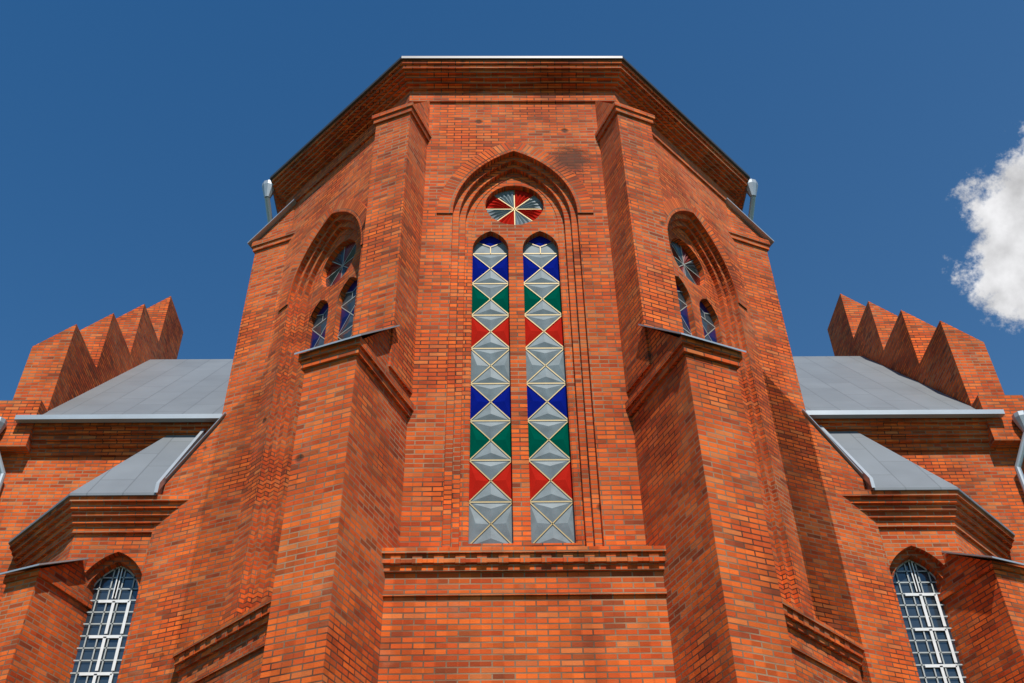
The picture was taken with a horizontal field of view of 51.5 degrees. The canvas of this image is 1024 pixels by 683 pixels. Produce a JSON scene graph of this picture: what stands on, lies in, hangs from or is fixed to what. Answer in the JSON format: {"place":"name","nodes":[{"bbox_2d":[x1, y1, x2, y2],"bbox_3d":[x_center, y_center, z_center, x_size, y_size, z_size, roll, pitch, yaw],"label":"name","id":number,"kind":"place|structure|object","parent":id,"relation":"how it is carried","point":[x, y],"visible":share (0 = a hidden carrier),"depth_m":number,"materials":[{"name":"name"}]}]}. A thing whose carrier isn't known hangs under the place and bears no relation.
{"place":"outdoors","nodes":[
{"label":"outdoors","id":0,"kind":"place"},
{"bbox_2d":[0,0,1023,399],"label":"sky","id":1,"kind":"structure","parent":0,"point":[881,141],"materials":[{"name":"blue"}]},
{"bbox_2d":[221,103,815,624],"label":"apse walls","id":2,"kind":"structure","parent":0,"point":[607,495],"depth_m":17.94,"materials":[{"name":"brick"}]},
{"bbox_2d":[270,56,749,213],"bbox_3d":[-0.075,-0.116,27.425,10.557,0.070,16.900,0,-41,-1],"label":"roof edge","id":3,"kind":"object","parent":2,"relation":"attached to","point":[401,58],"depth_m":21.35,"materials":[{"name":"grey metal"}]},
{"bbox_2d":[878,528,989,579],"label":"brick wall","id":4,"kind":"structure","parent":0,"point":[924,547],"depth_m":18.30,"materials":[{"name":"brick"}]},
{"label":"ground","id":5,"kind":"structure","parent":0,"visible":0},
{"bbox_2d":[34,534,151,589],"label":"brick wall","id":6,"kind":"structure","parent":5,"relation":"on","point":[105,553],"depth_m":18.07,"materials":[{"name":"brick"}]},
{"bbox_2d":[0,296,214,682],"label":"annex","id":7,"kind":"object","parent":5,"relation":"on","point":[43,611],"visible":0.52,"depth_m":20.91,"materials":[{"name":"brick"}]},
{"bbox_2d":[69,566,137,682],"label":"annex window","id":8,"kind":"structure","parent":7,"relation":"in","point":[101,647],"depth_m":17.43,"materials":[{"name":"glass"}]},
{"bbox_2d":[8,359,232,544],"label":"annex roof","id":9,"kind":"structure","parent":7,"relation":"on","point":[175,386],"depth_m":22.93,"materials":[{"name":"grey metal"}]},
{"bbox_2d":[0,180,274,574],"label":"gutter","id":10,"kind":"object","parent":7,"relation":"attached to","point":[268,189],"visible":0.52,"depth_m":21.34,"materials":[{"name":"grey metal"}]},
{"bbox_2d":[117,101,920,682],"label":"buttresses","id":11,"kind":"structure","parent":5,"relation":"on","point":[703,513],"depth_m":16.02,"materials":[{"name":"brick"}]},
{"bbox_2d":[164,198,863,485],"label":"buttress caps","id":12,"kind":"object","parent":11,"relation":"on","point":[263,231],"visible":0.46,"depth_m":19.27,"materials":[{"name":"metal"}]},
{"bbox_2d":[173,60,864,682],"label":"apse trim","id":13,"kind":"structure","parent":5,"relation":"on","point":[557,620],"depth_m":13.78,"materials":[{"name":"brick"}]},
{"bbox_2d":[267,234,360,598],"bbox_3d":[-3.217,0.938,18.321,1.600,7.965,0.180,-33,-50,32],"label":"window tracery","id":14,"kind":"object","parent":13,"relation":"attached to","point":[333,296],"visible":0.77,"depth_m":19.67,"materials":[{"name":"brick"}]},
{"bbox_2d":[278,199,366,310],"bbox_3d":[-3.532,-1.960,20.459,2.760,1.956,0.035,-33,-50,32],"label":"window arch","id":15,"kind":"structure","parent":13,"relation":"attached to","point":[357,209],"depth_m":20.75,"materials":[{"name":"brick"}]},
{"bbox_2d":[310,242,357,350],"bbox_3d":[-3.206,0.976,18.303,1.532,7.505,0.030,-33,-50,32],"label":"glass","id":16,"kind":"object","parent":13,"relation":"attached to","point":[340,264],"visible":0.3,"depth_m":19.82,"materials":[{"name":"glass"}]},
{"bbox_2d":[178,552,849,663],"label":"dentils","id":17,"kind":"object","parent":13,"relation":"on","point":[524,558],"visible":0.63,"depth_m":13.83,"materials":[{"name":"brick"}]},
{"bbox_2d":[437,142,593,213],"bbox_3d":[0.043,-2.992,19.336,2.760,1.956,0.035,0,-41,-1],"label":"window arch","id":18,"kind":"structure","parent":13,"relation":"attached to","point":[462,174],"depth_m":19.38,"materials":[{"name":"brick"}]},
{"bbox_2d":[467,177,576,543],"bbox_3d":[0.090,-0.021,17.277,1.600,7.965,0.180,0,-41,-1],"label":"window tracery","id":19,"kind":"object","parent":13,"relation":"attached to","point":[514,239],"visible":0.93,"depth_m":17.35,"materials":[{"name":"brick"}]},
{"bbox_2d":[469,190,575,543],"bbox_3d":[0.090,0.019,17.263,1.532,7.505,0.030,0,-41,-1],"label":"glass","id":20,"kind":"object","parent":13,"relation":"attached to","point":[491,503],"visible":1,"depth_m":16.61,"materials":[{"name":"multicoloured glass"}]},
{"bbox_2d":[671,241,716,342],"bbox_3d":[3.360,0.946,18.410,0.030,7.505,1.532,-33,-50,32],"label":"glass","id":21,"kind":"object","parent":13,"relation":"attached to","point":[686,264],"visible":0.23,"depth_m":20.20,"materials":[{"name":"glass"}]},
{"bbox_2d":[669,234,723,344],"bbox_3d":[3.370,0.909,18.428,0.180,7.965,1.600,-33,-50,32],"label":"window tracery","id":22,"kind":"object","parent":13,"relation":"attached to","point":[694,295],"visible":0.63,"depth_m":20.06,"materials":[{"name":"brick"}]},
{"bbox_2d":[663,198,746,309],"bbox_3d":[3.589,-1.992,20.575,0.035,1.956,2.760,-33,-50,32],"label":"window arch","id":23,"kind":"structure","parent":13,"relation":"attached to","point":[672,206],"depth_m":20.94,"materials":[{"name":"brick"}]},
{"bbox_2d":[813,294,1023,682],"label":"annex","id":24,"kind":"object","parent":5,"relation":"on","point":[974,459],"visible":0.49,"depth_m":21.28,"materials":[{"name":"brick"}]},
{"bbox_2d":[745,179,1023,565],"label":"gutter","id":25,"kind":"object","parent":24,"relation":"attached to","point":[751,192],"visible":0.57,"depth_m":21.60,"materials":[{"name":"grey metal"}]},
{"bbox_2d":[793,356,1014,537],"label":"annex roof","id":26,"kind":"structure","parent":24,"relation":"on","point":[845,383],"depth_m":23.09,"materials":[{"name":"grey metal"}]},
{"bbox_2d":[893,560,965,682],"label":"annex window","id":27,"kind":"structure","parent":24,"relation":"in","point":[933,648],"depth_m":17.61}
]}

